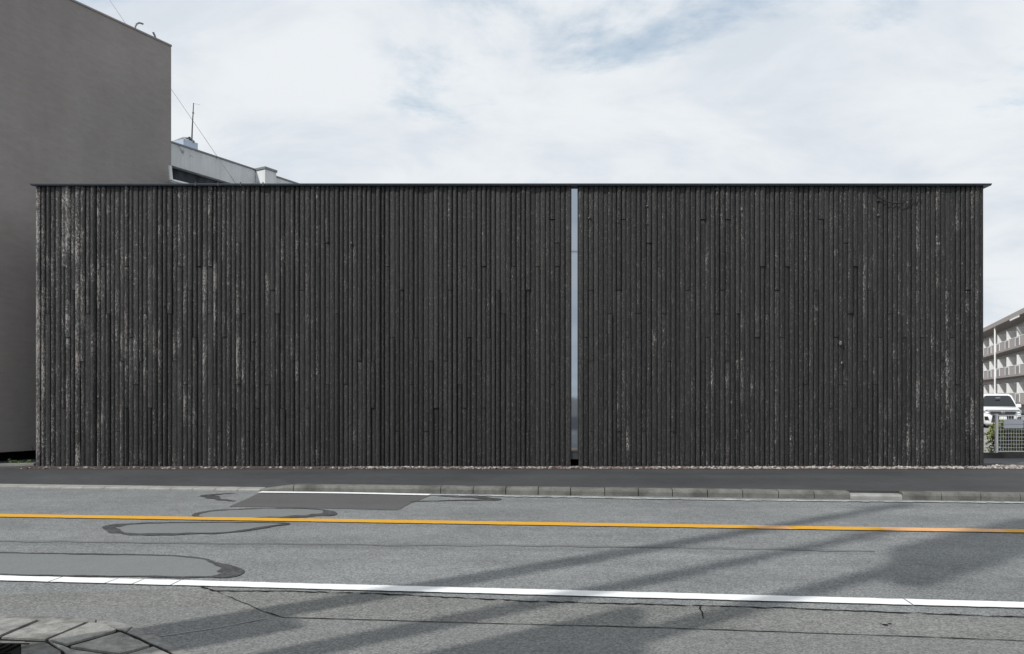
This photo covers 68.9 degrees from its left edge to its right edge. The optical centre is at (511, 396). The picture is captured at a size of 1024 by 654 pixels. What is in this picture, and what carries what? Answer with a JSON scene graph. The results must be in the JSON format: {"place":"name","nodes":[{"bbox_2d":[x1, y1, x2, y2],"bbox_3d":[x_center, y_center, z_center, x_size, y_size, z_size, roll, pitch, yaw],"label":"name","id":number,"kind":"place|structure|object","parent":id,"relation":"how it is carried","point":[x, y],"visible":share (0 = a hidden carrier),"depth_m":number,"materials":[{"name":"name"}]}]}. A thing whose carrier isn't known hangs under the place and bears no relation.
{"place":"outdoors","nodes":[
{"label":"outdoors","id":0,"kind":"place"},
{"bbox_2d":[0,488,1023,653],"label":"road","id":1,"kind":"structure","parent":0,"point":[237,572],"depth_m":7.16,"materials":[{"name":"grey asphalt"}]},
{"bbox_2d":[0,615,190,653],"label":"paving stones","id":2,"kind":"object","parent":1,"relation":"on","point":[19,634],"visible":1,"depth_m":5.13,"materials":[{"name":"concrete"}]},
{"bbox_2d":[0,458,1023,491],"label":"pavement","id":3,"kind":"structure","parent":0,"point":[993,480],"depth_m":14.53,"materials":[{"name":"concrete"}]},
{"bbox_2d":[0,463,35,465],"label":"plot edging","id":4,"kind":"object","parent":3,"relation":"on","point":[20,464],"visible":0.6,"depth_m":16.75,"materials":[{"name":"concrete"}]},
{"bbox_2d":[0,0,171,460],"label":"grey building","id":5,"kind":"structure","parent":3,"relation":"on","point":[85,93],"depth_m":18.85,"materials":[{"name":"paint"}]},
{"bbox_2d":[30,182,991,465],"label":"timber clad building","id":6,"kind":"structure","parent":3,"relation":"on","point":[506,324],"depth_m":16.66,"materials":[{"name":"wood"}]},
{"bbox_2d":[571,187,577,451],"bbox_3d":[1.399,-1.639,16.730,0.167,6.088,0.080,0,0,0],"label":"slit window","id":7,"kind":"structure","parent":6,"relation":"in","point":[574,190],"depth_m":16.72,"materials":[{"name":"glass"}]},
{"bbox_2d":[874,194,917,203],"bbox_3d":[8.537,-4.394,16.590,0.990,0.224,0.026,0,0,0],"label":"loose cable","id":8,"kind":"object","parent":6,"relation":"attached to","point":[894,202],"visible":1,"depth_m":16.58,"materials":[{"name":"black rubber"}]},
{"bbox_2d":[6,465,1023,469],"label":"dirt strip","id":9,"kind":"object","parent":3,"relation":"on","point":[158,467],"visible":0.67,"depth_m":16.56,"materials":[{"name":"grey gravel"}]},
{"bbox_2d":[21,464,1023,468],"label":"gravel","id":10,"kind":"structure","parent":9,"relation":"on","point":[1010,466],"depth_m":16.08,"materials":[{"name":"grey gravel"}]},
{"bbox_2d":[76,0,1023,327],"label":"sky","id":11,"kind":"structure","parent":0,"point":[307,91],"materials":[{"name":"white"}]},
{"bbox_2d":[286,414,1023,495],"bbox_3d":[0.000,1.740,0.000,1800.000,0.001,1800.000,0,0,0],"label":"ground","id":12,"kind":"structure","parent":0,"point":[604,487],"depth_m":14.10,"materials":[{"name":"grey asphalt"}]},
{"bbox_2d":[168,141,296,182],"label":"white building","id":13,"kind":"structure","parent":12,"relation":"on","point":[190,165],"depth_m":25.11,"materials":[{"name":"concrete"}]},
{"bbox_2d":[110,1,234,181],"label":"overhead cable","id":14,"kind":"object","parent":13,"relation":"attached to","point":[189,115],"visible":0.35,"depth_m":26.47,"materials":[{"name":"grey metal"}]},
{"bbox_2d":[173,137,197,149],"bbox_3d":[-11.424,-8.395,25.837,0.952,1.202,0.571,0,0,30],"label":"roof tank","id":15,"kind":"object","parent":13,"relation":"on","point":[186,141],"visible":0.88,"depth_m":25.59,"materials":[{"name":"metal"}]},
{"bbox_2d":[191,103,199,142],"bbox_3d":[-10.926,-9.261,25.698,0.376,1.672,0.076,0,0,0],"label":"antenna mast","id":16,"kind":"object","parent":15,"relation":"on","point":[192,125],"visible":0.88,"depth_m":25.69,"materials":[{"name":"metal"}]},
{"bbox_2d":[0,476,1023,500],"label":"kerb","id":17,"kind":"structure","parent":12,"relation":"on","point":[195,484],"depth_m":12.86,"materials":[{"name":"concrete"}]},
{"bbox_2d":[984,452,1023,457],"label":"lot curb","id":18,"kind":"structure","parent":12,"relation":"on","point":[1004,455],"depth_m":19.20,"materials":[{"name":"concrete"}]},
{"bbox_2d":[995,414,1023,452],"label":"fence","id":19,"kind":"object","parent":18,"relation":"on","point":[997,433],"visible":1,"depth_m":19.27,"materials":[{"name":"white metal"}]},
{"bbox_2d":[1004,420,1022,427],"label":"fence sign","id":20,"kind":"object","parent":19,"relation":"attached to","point":[1013,423],"visible":1,"depth_m":19.20,"materials":[{"name":"metal"}]},
{"bbox_2d":[984,458,1023,462],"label":"alley","id":21,"kind":"structure","parent":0,"point":[1003,460],"depth_m":18.50,"materials":[{"name":"grey asphalt"}]},
{"bbox_2d":[984,417,1023,451],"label":"parking lot","id":22,"kind":"structure","parent":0,"point":[986,428],"depth_m":29.06,"materials":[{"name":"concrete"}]},
{"bbox_2d":[984,394,1021,427],"bbox_3d":[26.552,0.772,41.054,2.080,1.815,4.775,0,0,24],"label":"suv","id":23,"kind":"object","parent":22,"relation":"on","point":[1001,404],"visible":0.56,"depth_m":39.56,"materials":[{"name":"white paint"}]},
{"bbox_2d":[982,308,1023,413],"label":"apartment block","id":24,"kind":"structure","parent":22,"relation":"on","point":[1003,355],"depth_m":75.04,"materials":[{"name":"concrete"}]},
{"bbox_2d":[984,419,1023,451],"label":"hedge","id":25,"kind":"object","parent":22,"relation":"on","point":[1012,445],"visible":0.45,"depth_m":20.33,"materials":[{"name":"green plant"}]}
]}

